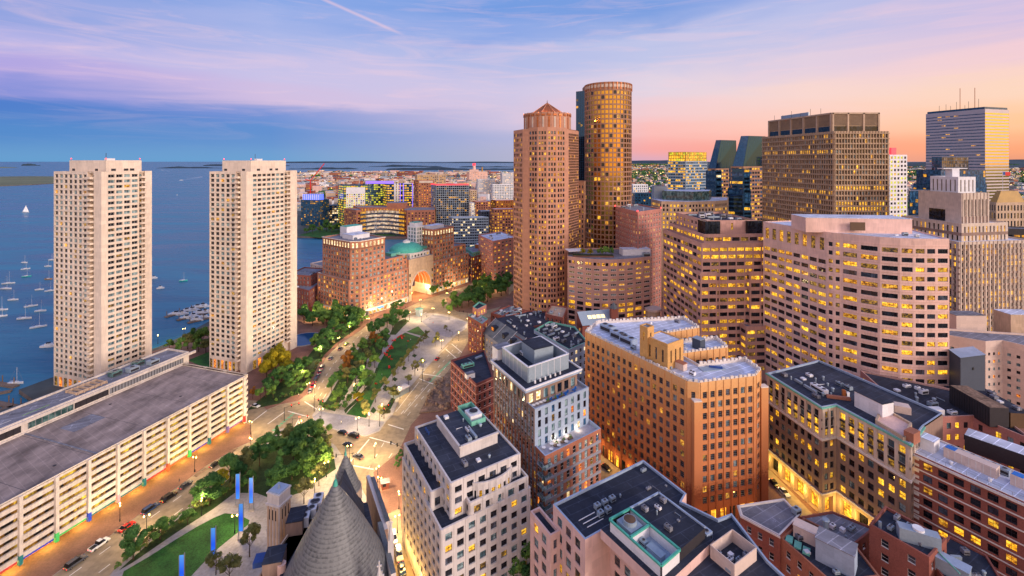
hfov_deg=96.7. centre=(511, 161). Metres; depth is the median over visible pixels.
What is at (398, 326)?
planting bed
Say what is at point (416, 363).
leafy tree
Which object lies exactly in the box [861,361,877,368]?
window
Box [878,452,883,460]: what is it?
window
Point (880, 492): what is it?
window
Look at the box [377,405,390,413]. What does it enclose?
leafy tree
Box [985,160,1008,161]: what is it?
window
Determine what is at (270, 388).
leafy tree
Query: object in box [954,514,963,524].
window
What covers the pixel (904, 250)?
window
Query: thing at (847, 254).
window
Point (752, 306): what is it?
window
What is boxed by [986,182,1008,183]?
window
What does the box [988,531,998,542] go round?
window
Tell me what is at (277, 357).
leafy tree
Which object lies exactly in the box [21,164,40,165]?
island
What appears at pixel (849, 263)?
window
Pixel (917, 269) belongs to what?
window
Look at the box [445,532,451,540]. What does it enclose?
window
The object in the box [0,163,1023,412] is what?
ground
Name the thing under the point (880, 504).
window
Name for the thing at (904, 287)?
window
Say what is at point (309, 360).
leafy tree
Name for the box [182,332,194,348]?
leafy tree
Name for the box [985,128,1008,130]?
window
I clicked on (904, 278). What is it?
window
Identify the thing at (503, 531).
window
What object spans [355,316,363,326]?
leafy tree
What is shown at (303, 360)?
leafy tree
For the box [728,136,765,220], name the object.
glass tower
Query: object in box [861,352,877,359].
window
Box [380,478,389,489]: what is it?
guard hut
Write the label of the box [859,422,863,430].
window
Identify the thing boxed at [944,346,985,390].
plant cube
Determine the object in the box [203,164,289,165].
island
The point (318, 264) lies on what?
brick house
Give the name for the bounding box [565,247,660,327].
office building
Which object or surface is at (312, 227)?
leafy tree
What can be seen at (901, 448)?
window
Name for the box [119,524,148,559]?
leafy tree
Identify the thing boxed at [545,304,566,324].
brick house
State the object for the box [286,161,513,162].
hills
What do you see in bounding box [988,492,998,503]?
window
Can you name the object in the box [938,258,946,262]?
window
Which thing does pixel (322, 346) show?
leafy tree
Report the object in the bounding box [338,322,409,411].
path
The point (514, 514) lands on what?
window
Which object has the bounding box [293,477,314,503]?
leafy tree
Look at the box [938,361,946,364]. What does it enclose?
window
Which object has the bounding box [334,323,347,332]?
leafy tree
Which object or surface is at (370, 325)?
leafy tree
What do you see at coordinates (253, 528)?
leafy tree
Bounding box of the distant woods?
[300,163,1023,207]
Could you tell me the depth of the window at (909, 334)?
195.75 m
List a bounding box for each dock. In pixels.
[0,375,19,388]
[0,389,12,394]
[0,395,21,407]
[0,398,13,409]
[164,305,203,317]
[176,311,207,320]
[187,314,208,323]
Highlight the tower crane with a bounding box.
[305,164,323,193]
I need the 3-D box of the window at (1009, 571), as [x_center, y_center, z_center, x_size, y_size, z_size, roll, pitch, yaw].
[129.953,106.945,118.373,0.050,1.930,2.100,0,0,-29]
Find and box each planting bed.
[121,434,335,568]
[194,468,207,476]
[248,325,359,409]
[323,333,390,410]
[344,368,378,412]
[382,398,394,414]
[389,319,408,334]
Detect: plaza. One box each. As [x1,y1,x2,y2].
[313,412,383,434]
[422,315,465,336]
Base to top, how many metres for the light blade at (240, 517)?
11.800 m
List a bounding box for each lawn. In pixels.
[122,513,248,575]
[189,352,208,366]
[301,229,339,237]
[347,333,419,417]
[374,234,397,235]
[407,326,428,337]
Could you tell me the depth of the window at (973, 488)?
124.36 m
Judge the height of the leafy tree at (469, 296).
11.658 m
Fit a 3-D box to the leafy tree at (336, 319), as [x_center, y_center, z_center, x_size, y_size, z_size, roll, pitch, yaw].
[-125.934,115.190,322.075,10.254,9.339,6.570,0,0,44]
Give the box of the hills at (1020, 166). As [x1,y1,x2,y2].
[915,165,1023,167]
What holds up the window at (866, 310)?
in the office building at (854, 294)
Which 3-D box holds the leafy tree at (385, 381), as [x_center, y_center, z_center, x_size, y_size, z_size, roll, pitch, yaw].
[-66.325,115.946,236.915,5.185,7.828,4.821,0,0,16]
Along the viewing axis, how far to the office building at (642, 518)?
105.72 m
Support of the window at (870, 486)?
in the office building at (843, 443)
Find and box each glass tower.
[301,194,328,225]
[329,204,337,222]
[431,170,468,225]
[704,140,735,196]
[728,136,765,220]
[913,157,986,191]
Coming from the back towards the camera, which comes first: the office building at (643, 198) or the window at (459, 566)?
the office building at (643, 198)
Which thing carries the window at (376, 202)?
in the office building at (375, 192)
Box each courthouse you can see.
[344,202,434,236]
[901,168,1023,330]
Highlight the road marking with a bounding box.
[69,311,461,575]
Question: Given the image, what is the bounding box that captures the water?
[0,162,513,407]
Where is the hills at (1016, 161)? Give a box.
[907,159,1023,164]
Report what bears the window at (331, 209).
in the glass tower at (333, 213)
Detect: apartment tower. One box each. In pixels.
[54,158,151,387]
[209,158,296,372]
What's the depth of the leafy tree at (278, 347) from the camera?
270.71 m
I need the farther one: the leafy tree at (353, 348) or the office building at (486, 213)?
the office building at (486, 213)
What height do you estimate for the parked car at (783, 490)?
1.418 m
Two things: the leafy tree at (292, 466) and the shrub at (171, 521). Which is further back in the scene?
the leafy tree at (292, 466)
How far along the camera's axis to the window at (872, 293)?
201.86 m
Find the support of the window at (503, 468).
in the office building at (465, 499)
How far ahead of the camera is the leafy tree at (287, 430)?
191.34 m
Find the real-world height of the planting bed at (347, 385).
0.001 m
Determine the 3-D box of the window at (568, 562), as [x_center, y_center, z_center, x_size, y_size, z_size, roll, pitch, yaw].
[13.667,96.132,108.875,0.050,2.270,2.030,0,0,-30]
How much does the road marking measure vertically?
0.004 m
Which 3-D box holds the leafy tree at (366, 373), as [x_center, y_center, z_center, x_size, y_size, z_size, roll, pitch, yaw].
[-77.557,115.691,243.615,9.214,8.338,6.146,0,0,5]
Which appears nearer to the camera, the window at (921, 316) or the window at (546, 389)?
the window at (546, 389)
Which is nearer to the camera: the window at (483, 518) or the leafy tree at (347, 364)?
the window at (483, 518)
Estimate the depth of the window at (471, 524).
119.54 m
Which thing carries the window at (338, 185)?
in the office building at (350, 195)
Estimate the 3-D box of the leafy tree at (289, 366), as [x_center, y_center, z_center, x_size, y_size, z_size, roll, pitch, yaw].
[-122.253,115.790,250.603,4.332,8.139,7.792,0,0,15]
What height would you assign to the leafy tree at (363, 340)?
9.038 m
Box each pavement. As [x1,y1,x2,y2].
[0,421,251,575]
[110,428,365,575]
[152,279,481,409]
[312,313,467,436]
[373,291,1023,575]
[446,287,508,313]
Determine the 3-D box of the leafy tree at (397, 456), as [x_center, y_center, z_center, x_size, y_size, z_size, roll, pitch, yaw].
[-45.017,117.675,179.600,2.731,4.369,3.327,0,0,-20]
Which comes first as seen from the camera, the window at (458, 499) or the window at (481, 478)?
the window at (458, 499)
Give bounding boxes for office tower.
[668,152,706,188]
[761,109,889,231]
[889,148,906,216]
[909,189,929,214]
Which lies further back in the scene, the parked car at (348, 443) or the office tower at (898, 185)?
the office tower at (898, 185)
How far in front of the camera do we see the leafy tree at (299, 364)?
251.44 m
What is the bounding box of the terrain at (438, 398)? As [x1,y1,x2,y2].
[419,368,450,413]
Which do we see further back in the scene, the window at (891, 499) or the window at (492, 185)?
the window at (492, 185)
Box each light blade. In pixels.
[179,552,184,575]
[209,526,215,567]
[234,472,239,507]
[237,501,243,540]
[248,476,254,511]
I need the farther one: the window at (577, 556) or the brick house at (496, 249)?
the brick house at (496, 249)
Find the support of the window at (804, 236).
in the office building at (854, 294)
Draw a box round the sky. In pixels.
[0,0,1023,161]
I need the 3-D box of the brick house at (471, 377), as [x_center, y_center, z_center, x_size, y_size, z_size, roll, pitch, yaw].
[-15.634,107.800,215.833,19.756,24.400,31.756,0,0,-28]
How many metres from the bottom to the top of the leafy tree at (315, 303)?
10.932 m
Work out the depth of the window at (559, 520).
112.05 m
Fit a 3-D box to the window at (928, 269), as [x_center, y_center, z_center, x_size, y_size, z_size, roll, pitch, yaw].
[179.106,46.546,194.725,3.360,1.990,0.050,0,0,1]
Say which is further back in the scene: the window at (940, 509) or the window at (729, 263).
the window at (729, 263)
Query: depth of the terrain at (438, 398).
230.03 m
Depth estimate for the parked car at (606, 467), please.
176.72 m
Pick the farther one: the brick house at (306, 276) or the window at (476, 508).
the brick house at (306, 276)
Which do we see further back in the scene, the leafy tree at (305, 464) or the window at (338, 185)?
the window at (338, 185)
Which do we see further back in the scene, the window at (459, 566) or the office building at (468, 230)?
the office building at (468, 230)
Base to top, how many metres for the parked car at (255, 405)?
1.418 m
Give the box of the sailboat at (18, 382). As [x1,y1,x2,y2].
[7,368,23,383]
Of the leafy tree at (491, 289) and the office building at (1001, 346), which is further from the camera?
the leafy tree at (491, 289)
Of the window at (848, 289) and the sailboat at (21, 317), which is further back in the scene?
the sailboat at (21, 317)
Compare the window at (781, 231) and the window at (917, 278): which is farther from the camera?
the window at (781, 231)
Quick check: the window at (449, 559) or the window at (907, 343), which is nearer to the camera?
the window at (449, 559)
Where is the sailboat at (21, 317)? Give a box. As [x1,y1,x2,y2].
[16,304,31,319]
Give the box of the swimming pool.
[297,332,317,346]
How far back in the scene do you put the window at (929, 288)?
194.74 m
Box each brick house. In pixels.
[297,267,322,285]
[297,283,316,310]
[310,260,322,267]
[451,350,492,422]
[466,243,480,281]
[468,302,487,352]
[478,231,513,283]
[484,315,537,362]
[491,305,527,321]
[500,309,564,327]
[534,321,584,383]
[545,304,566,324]
[577,302,617,337]
[737,498,801,571]
[781,516,879,575]
[800,511,868,560]
[869,506,946,575]
[935,535,999,575]
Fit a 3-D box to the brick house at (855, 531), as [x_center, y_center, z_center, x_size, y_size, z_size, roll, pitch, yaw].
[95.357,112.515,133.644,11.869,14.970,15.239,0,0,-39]
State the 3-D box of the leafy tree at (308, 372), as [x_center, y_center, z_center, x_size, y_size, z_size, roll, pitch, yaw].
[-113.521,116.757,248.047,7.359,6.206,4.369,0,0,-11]
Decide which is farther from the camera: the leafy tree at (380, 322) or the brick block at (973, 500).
the leafy tree at (380, 322)
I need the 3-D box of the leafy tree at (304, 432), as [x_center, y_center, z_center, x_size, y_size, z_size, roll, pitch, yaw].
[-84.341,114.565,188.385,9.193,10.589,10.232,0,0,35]
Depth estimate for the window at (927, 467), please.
133.29 m
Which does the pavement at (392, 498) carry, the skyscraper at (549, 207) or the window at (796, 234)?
the skyscraper at (549, 207)
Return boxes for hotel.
[317,221,467,316]
[615,204,661,317]
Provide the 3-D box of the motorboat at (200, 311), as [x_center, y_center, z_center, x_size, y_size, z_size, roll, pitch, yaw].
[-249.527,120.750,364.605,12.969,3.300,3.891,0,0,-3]
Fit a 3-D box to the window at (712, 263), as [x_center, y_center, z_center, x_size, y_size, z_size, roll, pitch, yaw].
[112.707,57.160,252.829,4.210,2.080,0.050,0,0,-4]
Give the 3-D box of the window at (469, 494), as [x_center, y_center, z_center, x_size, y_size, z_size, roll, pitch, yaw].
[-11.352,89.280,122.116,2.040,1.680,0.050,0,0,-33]
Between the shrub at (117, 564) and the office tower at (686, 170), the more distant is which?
the office tower at (686, 170)
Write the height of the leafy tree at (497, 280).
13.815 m
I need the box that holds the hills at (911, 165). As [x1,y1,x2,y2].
[646,164,925,166]
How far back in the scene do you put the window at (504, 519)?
124.97 m
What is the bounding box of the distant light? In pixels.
[297,164,1023,203]
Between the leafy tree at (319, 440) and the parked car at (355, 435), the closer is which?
the leafy tree at (319, 440)
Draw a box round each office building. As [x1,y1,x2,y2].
[338,184,367,225]
[366,181,393,204]
[383,183,412,206]
[402,402,529,575]
[414,180,433,206]
[415,174,445,183]
[449,216,488,246]
[469,190,476,201]
[469,202,474,215]
[473,201,490,215]
[476,179,494,196]
[478,210,489,232]
[500,173,513,193]
[530,460,784,575]
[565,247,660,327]
[632,184,647,191]
[632,192,651,205]
[651,185,728,296]
[663,211,765,380]
[763,214,949,386]
[765,360,942,525]
[949,309,1023,408]
[989,171,1023,226]
[1008,226,1023,238]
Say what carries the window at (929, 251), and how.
in the office building at (854, 294)
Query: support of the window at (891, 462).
in the office building at (843, 443)
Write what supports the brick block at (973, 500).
on the pavement at (392, 498)
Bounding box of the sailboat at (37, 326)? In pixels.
[29,312,46,328]
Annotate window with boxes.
[56,174,140,377]
[211,173,286,358]
[301,200,328,225]
[319,227,466,315]
[330,206,337,222]
[338,185,363,223]
[346,207,433,235]
[368,184,382,204]
[383,185,411,205]
[404,436,525,575]
[414,182,430,206]
[415,176,444,182]
[431,185,468,224]
[435,496,439,505]
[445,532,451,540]
[445,544,451,552]
[445,556,451,564]
[445,568,451,575]
[449,218,487,245]
[455,485,460,491]
[455,496,460,503]
[455,507,460,514]
[457,526,462,534]
[457,538,462,546]
[457,550,462,558]
[457,562,462,570]
[466,250,479,280]
[467,480,472,486]
[467,490,472,497]
[469,520,474,528]
[469,532,474,539]
[469,544,474,551]
[469,556,474,563]
[469,567,474,575]
[474,202,489,215]
[474,504,479,512]
[476,181,491,193]
[478,212,489,231]
[478,475,483,481]
[479,237,513,279]
[480,515,485,522]
[480,526,485,534]
[480,538,485,545]
[480,550,485,557]
[480,561,485,569]
[490,210,512,233]
[491,201,513,207]
[491,510,495,517]
[492,185,510,198]
[495,379,550,514]
[500,465,505,472]
[501,173,511,183]
[501,504,506,512]
[501,516,506,523]
[501,527,506,534]
[501,538,506,545]
[501,550,506,557]
[501,561,506,568]
[508,488,513,495]
[511,500,516,507]
[511,511,516,518]
[511,522,516,529]
[511,533,516,540]
[511,544,516,551]
[514,131,582,310]
[519,483,523,490]
[529,393,532,402]
[536,390,540,400]
[542,533,545,543]
[542,561,545,572]
[544,387,547,396]
[551,385,554,394]
[558,517,561,527]
[564,380,567,388]
[566,526,570,538]
[566,541,570,553]
[566,556,570,569]
[569,260,649,265]
[571,377,574,386]
[576,90,629,247]
[576,537,579,548]
[576,553,579,564]
[588,332,757,495]
[615,555,619,567]
[625,566,629,575]
[627,213,659,306]
[632,194,650,205]
[664,216,764,369]
[686,152,706,188]
[711,255,718,258]
[711,262,718,265]
[714,237,721,240]
[723,237,730,240]
[728,262,735,265]
[728,269,735,272]
[728,276,735,279]
[728,305,735,308]
[728,312,735,315]
[728,319,735,322]
[729,194,741,196]
[729,198,741,200]
[729,202,741,205]
[729,207,741,209]
[730,177,741,179]
[730,181,741,183]
[738,188,761,219]
[747,345,754,348]
[751,276,759,279]
[751,283,759,286]
[751,298,759,301]
[751,305,759,308]
[751,320,759,323]
[757,330,764,333]
[757,352,764,355]
[757,359,764,362]
[763,134,886,220]
[765,242,934,383]
[766,228,768,238]
[769,538,773,546]
[769,552,773,560]
[770,380,889,512]
[773,229,775,239]
[773,457,777,471]
[780,230,782,240]
[785,468,790,483]
[787,231,790,242]
[795,233,798,244]
[797,560,801,569]
[798,479,803,494]
[803,234,806,245]
[811,236,814,247]
[811,490,817,507]
[820,237,823,249]
[843,243,856,248]
[843,252,856,257]
[843,260,856,266]
[843,269,856,274]
[843,278,856,283]
[843,286,856,292]
[843,295,856,301]
[843,304,856,310]
[843,312,856,319]
[843,321,856,327]
[843,330,856,336]
[843,338,856,345]
[843,347,856,354]
[843,356,856,363]
[843,365,856,372]
[844,501,851,518]
[849,417,853,424]
[849,426,853,433]
[849,435,853,443]
[849,458,853,466]
[849,480,853,488]
[849,491,853,499]
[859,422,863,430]
[859,432,863,439]
[859,441,863,449]
[859,454,863,461]
[859,465,863,472]
[859,476,863,483]
[859,487,863,495]
[859,498,863,506]
[860,513,867,524]
[861,245,877,250]
[861,254,877,259]
[861,263,877,268]
[861,272,877,277]
[861,281,877,286]
[861,290,877,295]
[861,299,877,305]
[861,307,877,314]
[861,316,877,323]
[861,325,877,332]
[861,334,877,341]
[861,343,877,350]
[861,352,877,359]
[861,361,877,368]
[868,427,872,435]
[868,437,872,444]
[868,446,872,454]
[868,459,873,467]
[868,470,873,479]
[868,482,873,490]
[868,493,873,502]
[868,504,873,513]
[878,433,883,441]
[878,442,883,451]
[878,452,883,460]
[878,465,883,474]
[878,477,883,485]
[878,488,883,497]
[878,500,883,508]
[881,539,888,548]
[881,553,888,562]
[881,567,888,575]
[882,247,897,252]
[882,256,897,261]
[882,265,897,270]
[882,274,897,279]
[882,284,897,288]
[882,293,897,298]
[882,302,897,307]
[882,311,897,316]
[882,320,897,325]
[882,329,897,335]
[882,338,897,344]
[882,347,897,353]
[882,356,897,362]
[882,366,897,371]
[889,439,893,447]
[889,449,893,457]
[889,458,893,466]
[889,472,893,480]
[889,484,893,492]
[889,495,893,504]
[899,444,904,453]
[899,454,904,463]
[899,464,904,473]
[899,478,905,487]
[899,490,905,499]
[899,502,905,512]
[902,248,911,252]
[902,258,911,262]
[902,267,911,271]
[902,276,911,280]
[902,285,911,289]
[902,295,911,299]
[902,304,911,308]
[902,313,911,317]
[902,322,911,326]
[902,332,911,336]
[902,341,911,345]
[902,350,911,354]
[902,359,911,364]
[902,369,911,373]
[908,554,915,564]
[908,569,915,575]
[913,199,1011,330]
[916,249,923,253]
[916,258,923,262]
[916,267,923,271]
[916,277,923,280]
[916,286,923,290]
[916,295,923,299]
[916,305,923,308]
[916,314,923,318]
[916,323,923,327]
[916,333,923,336]
[916,342,923,345]
[916,351,923,355]
[916,360,923,364]
[916,370,923,373]
[923,463,931,472]
[923,474,931,483]
[923,486,931,495]
[923,498,931,507]
[923,510,931,519]
[923,521,931,529]
[926,115,995,199]
[926,158,985,191]
[927,249,934,253]
[927,258,934,262]
[927,268,934,271]
[927,277,934,281]
[927,286,934,290]
[938,249,946,253]
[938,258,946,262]
[938,268,946,271]
[938,277,946,281]
[938,286,946,290]
[938,296,946,299]
[938,305,946,308]
[938,314,946,318]
[938,324,946,327]
[938,333,946,336]
[938,342,946,346]
[938,352,946,355]
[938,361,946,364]
[938,370,946,374]
[938,379,946,383]
[938,469,947,479]
[938,481,947,491]
[938,493,947,503]
[938,505,947,515]
[938,517,947,527]
[938,529,947,537]
[954,477,963,486]
[954,489,963,499]
[954,501,963,511]
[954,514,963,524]
[954,526,963,536]
[970,484,980,494]
[970,497,980,507]
[970,509,980,520]
[970,522,980,532]
[970,534,980,545]
[985,113,1008,114]
[985,116,1008,117]
[985,119,1008,120]
[985,122,1008,124]
[985,125,1008,127]
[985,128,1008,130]
[985,132,1008,133]
[985,135,1008,136]
[985,138,1008,139]
[985,141,1008,142]
[985,144,1008,145]
[985,147,1008,148]
[985,157,1008,158]
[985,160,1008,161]
[985,163,1008,164]
[985,166,1008,167]
[986,169,1008,170]
[986,179,1008,180]
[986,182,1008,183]
[987,185,1008,186]
[987,188,1008,189]
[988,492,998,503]
[988,505,998,516]
[988,518,998,529]
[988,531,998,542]
[988,544,998,555]
[988,557,998,568]
[1006,500,1016,511]
[1006,514,1016,524]
[1006,527,1016,538]
[1006,540,1016,551]
[1006,553,1016,564]
[1006,566,1016,575]
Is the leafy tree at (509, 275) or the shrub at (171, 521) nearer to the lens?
the shrub at (171, 521)
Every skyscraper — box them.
[514,102,585,310]
[576,81,631,247]
[926,88,1008,200]
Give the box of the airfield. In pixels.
[0,176,53,185]
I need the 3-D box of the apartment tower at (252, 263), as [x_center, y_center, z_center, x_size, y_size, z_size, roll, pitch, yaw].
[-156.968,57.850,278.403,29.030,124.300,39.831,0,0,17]
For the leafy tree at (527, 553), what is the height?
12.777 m
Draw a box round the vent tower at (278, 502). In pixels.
[265,482,291,547]
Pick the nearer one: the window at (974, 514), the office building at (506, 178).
the window at (974, 514)
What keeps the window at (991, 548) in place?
in the brick block at (973, 500)
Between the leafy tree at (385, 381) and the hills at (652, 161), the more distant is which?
the hills at (652, 161)
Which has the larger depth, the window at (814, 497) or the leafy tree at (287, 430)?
the leafy tree at (287, 430)
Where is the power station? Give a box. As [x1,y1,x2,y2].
[467,163,486,180]
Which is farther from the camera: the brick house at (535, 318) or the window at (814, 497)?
the brick house at (535, 318)
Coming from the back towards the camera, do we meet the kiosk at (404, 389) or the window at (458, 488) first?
the kiosk at (404, 389)
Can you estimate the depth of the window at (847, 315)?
207.03 m
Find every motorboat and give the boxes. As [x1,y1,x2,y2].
[39,342,53,347]
[168,310,184,314]
[179,314,195,318]
[183,307,193,311]
[189,304,205,307]
[190,316,202,320]
[191,309,208,313]
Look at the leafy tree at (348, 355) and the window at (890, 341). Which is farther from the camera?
the leafy tree at (348, 355)
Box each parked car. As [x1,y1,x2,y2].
[63,554,87,570]
[87,536,110,552]
[117,520,135,532]
[140,502,159,515]
[160,491,177,502]
[178,480,192,489]
[208,460,218,468]
[250,403,259,407]
[337,429,347,434]
[342,441,352,447]
[347,431,359,438]
[353,453,363,459]
[393,528,397,544]
[395,543,402,561]
[398,561,406,575]
[601,463,611,471]
[769,478,779,487]
[777,487,790,496]
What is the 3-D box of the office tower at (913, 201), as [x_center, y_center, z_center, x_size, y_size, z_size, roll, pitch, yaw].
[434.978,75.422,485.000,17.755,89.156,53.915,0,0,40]
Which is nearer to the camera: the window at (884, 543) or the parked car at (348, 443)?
the window at (884, 543)
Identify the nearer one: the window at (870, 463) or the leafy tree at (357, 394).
the window at (870, 463)
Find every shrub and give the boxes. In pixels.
[114,561,121,569]
[135,542,145,550]
[142,538,148,546]
[169,515,178,525]
[188,500,198,507]
[197,497,207,505]
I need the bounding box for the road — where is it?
[54,283,513,575]
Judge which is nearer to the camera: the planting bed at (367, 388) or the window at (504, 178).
the planting bed at (367, 388)
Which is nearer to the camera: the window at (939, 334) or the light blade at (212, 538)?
the light blade at (212, 538)
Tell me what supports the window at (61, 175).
in the apartment tower at (102, 266)
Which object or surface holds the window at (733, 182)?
in the glass tower at (745, 186)
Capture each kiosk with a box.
[391,383,409,398]
[415,307,422,316]
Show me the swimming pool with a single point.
(303, 339)
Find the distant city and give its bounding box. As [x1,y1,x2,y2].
[297,164,1023,210]
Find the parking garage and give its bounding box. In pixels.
[0,348,247,573]
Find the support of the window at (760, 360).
in the office building at (713, 274)
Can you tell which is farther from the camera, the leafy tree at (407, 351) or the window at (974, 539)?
the leafy tree at (407, 351)
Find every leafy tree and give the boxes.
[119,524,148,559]
[147,515,170,539]
[164,339,174,347]
[174,337,187,349]
[179,508,197,524]
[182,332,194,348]
[187,328,203,338]
[188,471,226,505]
[192,326,208,338]
[192,338,202,351]
[200,337,208,352]
[205,549,223,574]
[215,468,229,484]
[217,552,242,575]
[218,452,241,481]
[229,461,247,477]
[235,446,253,474]
[240,469,256,489]
[240,522,260,556]
[249,386,255,394]
[250,444,270,466]
[253,431,278,452]
[254,387,263,400]
[258,359,277,376]
[260,382,271,396]
[263,351,271,359]
[264,378,279,392]
[264,460,288,487]
[266,385,276,394]
[267,368,279,379]
[269,342,285,352]
[269,350,285,367]
[273,425,280,443]
[273,438,289,449]
[275,448,285,468]
[277,366,287,381]
[278,350,290,362]
[279,360,294,369]
[280,423,295,436]
[282,437,301,459]
[283,372,291,382]
[284,460,299,479]
[285,364,294,371]
[285,377,296,388]
[288,424,302,438]
[291,368,303,384]
[291,439,317,459]
[293,357,301,367]
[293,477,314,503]
[294,361,304,369]
[294,424,318,444]
[297,304,307,319]
[297,308,309,322]
[297,369,310,380]
[297,451,322,477]
[301,356,311,368]
[302,418,314,435]
[305,311,319,325]
[305,357,312,369]
[305,436,325,454]
[308,224,315,232]
[309,333,324,347]
[310,418,332,437]
[311,442,332,470]
[311,461,328,485]
[312,301,322,308]
[312,303,321,310]
[313,343,326,356]
[315,306,327,317]
[316,338,329,346]
[317,311,325,323]
[319,311,331,325]
[321,328,333,340]
[321,433,332,446]
[322,220,329,230]
[323,452,334,468]
[326,319,335,328]
[326,374,337,393]
[327,223,336,231]
[329,387,342,401]
[330,329,337,341]
[331,299,338,307]
[331,317,338,330]
[333,311,343,322]
[333,370,346,381]
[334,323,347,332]
[338,381,345,387]
[340,350,353,362]
[341,366,354,382]
[341,391,349,399]
[342,304,350,311]
[342,361,351,368]
[344,306,355,314]
[346,314,355,322]
[346,317,357,330]
[348,368,361,383]
[350,343,355,354]
[352,349,360,360]
[353,359,363,367]
[353,392,363,402]
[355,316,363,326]
[355,352,366,363]
[356,364,364,375]
[357,310,368,318]
[357,337,367,351]
[357,378,371,390]
[359,368,375,380]
[360,399,369,416]
[364,348,372,363]
[366,321,380,331]
[369,331,377,338]
[369,355,380,367]
[370,387,381,402]
[373,317,385,331]
[375,338,388,353]
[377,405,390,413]
[379,376,389,386]
[380,327,389,337]
[381,313,391,326]
[386,384,399,402]
[388,315,398,329]
[389,308,397,316]
[390,301,397,308]
[391,368,396,380]
[394,361,402,369]
[395,453,401,461]
[397,309,402,315]
[398,299,405,305]
[399,356,405,365]
[402,309,409,321]
[404,348,409,360]
[405,374,411,384]
[411,360,419,370]
[429,285,434,292]
[443,281,450,286]
[446,305,452,310]
[449,290,458,300]
[450,301,457,309]
[457,292,466,302]
[463,286,476,292]
[464,292,473,306]
[468,279,477,289]
[472,288,485,302]
[474,281,486,289]
[480,273,489,279]
[482,276,492,285]
[484,289,491,301]
[485,286,494,292]
[487,280,496,293]
[492,277,501,292]
[495,284,506,295]
[499,277,512,292]
[505,272,512,279]
[508,560,529,575]
[511,557,522,572]
[521,541,529,558]
[603,246,609,252]
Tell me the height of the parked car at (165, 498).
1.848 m
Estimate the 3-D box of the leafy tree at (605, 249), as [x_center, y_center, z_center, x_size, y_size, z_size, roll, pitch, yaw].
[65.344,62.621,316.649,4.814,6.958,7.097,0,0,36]
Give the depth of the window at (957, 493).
127.22 m
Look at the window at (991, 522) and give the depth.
121.30 m
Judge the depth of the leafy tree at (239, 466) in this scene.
168.04 m
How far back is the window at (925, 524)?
133.29 m
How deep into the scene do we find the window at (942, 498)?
130.33 m
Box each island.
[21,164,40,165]
[163,166,211,167]
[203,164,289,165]
[301,167,356,168]
[369,165,441,166]
[386,167,513,169]
[462,166,507,166]
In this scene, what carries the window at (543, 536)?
in the office building at (642, 518)
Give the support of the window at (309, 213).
in the glass tower at (315, 209)
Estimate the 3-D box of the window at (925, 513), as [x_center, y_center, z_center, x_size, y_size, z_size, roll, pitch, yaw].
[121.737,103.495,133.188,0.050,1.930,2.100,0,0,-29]
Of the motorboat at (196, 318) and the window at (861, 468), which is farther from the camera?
the motorboat at (196, 318)
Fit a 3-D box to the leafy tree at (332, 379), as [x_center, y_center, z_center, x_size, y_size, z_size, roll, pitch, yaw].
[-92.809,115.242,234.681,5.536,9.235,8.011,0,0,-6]
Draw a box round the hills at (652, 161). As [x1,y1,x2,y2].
[632,160,709,162]
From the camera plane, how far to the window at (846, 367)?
206.90 m
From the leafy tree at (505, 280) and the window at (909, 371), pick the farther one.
the leafy tree at (505, 280)
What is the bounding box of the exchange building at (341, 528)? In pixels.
[252,446,395,575]
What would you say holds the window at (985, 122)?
in the skyscraper at (978, 136)
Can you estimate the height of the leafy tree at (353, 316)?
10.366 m
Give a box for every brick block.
[585,316,768,517]
[860,370,1023,473]
[913,432,1023,575]
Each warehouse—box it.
[490,208,513,235]
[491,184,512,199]
[491,200,513,207]
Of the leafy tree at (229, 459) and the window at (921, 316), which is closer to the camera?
the leafy tree at (229, 459)
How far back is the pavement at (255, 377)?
291.06 m
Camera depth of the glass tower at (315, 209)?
845.39 m
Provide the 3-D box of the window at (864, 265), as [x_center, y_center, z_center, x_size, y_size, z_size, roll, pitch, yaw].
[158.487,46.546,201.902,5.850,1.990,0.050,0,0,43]
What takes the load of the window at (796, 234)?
in the office building at (854, 294)
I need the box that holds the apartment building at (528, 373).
[491,336,600,520]
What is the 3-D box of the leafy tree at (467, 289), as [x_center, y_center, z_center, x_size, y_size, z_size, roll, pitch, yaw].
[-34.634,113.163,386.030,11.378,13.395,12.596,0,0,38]
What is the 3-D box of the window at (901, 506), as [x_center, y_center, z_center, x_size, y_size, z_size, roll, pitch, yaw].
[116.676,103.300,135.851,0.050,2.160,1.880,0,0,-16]
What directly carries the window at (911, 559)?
in the brick house at (900, 544)
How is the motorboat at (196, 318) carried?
on the water
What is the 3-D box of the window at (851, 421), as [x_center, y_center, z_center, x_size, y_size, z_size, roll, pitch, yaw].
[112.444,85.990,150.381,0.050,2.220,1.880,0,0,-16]
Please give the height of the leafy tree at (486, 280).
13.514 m
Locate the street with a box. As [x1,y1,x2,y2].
[601,455,811,515]
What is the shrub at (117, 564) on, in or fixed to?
on the pavement at (233, 545)
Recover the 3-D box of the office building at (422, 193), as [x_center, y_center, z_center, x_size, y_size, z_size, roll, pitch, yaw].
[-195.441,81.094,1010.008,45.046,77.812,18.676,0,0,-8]

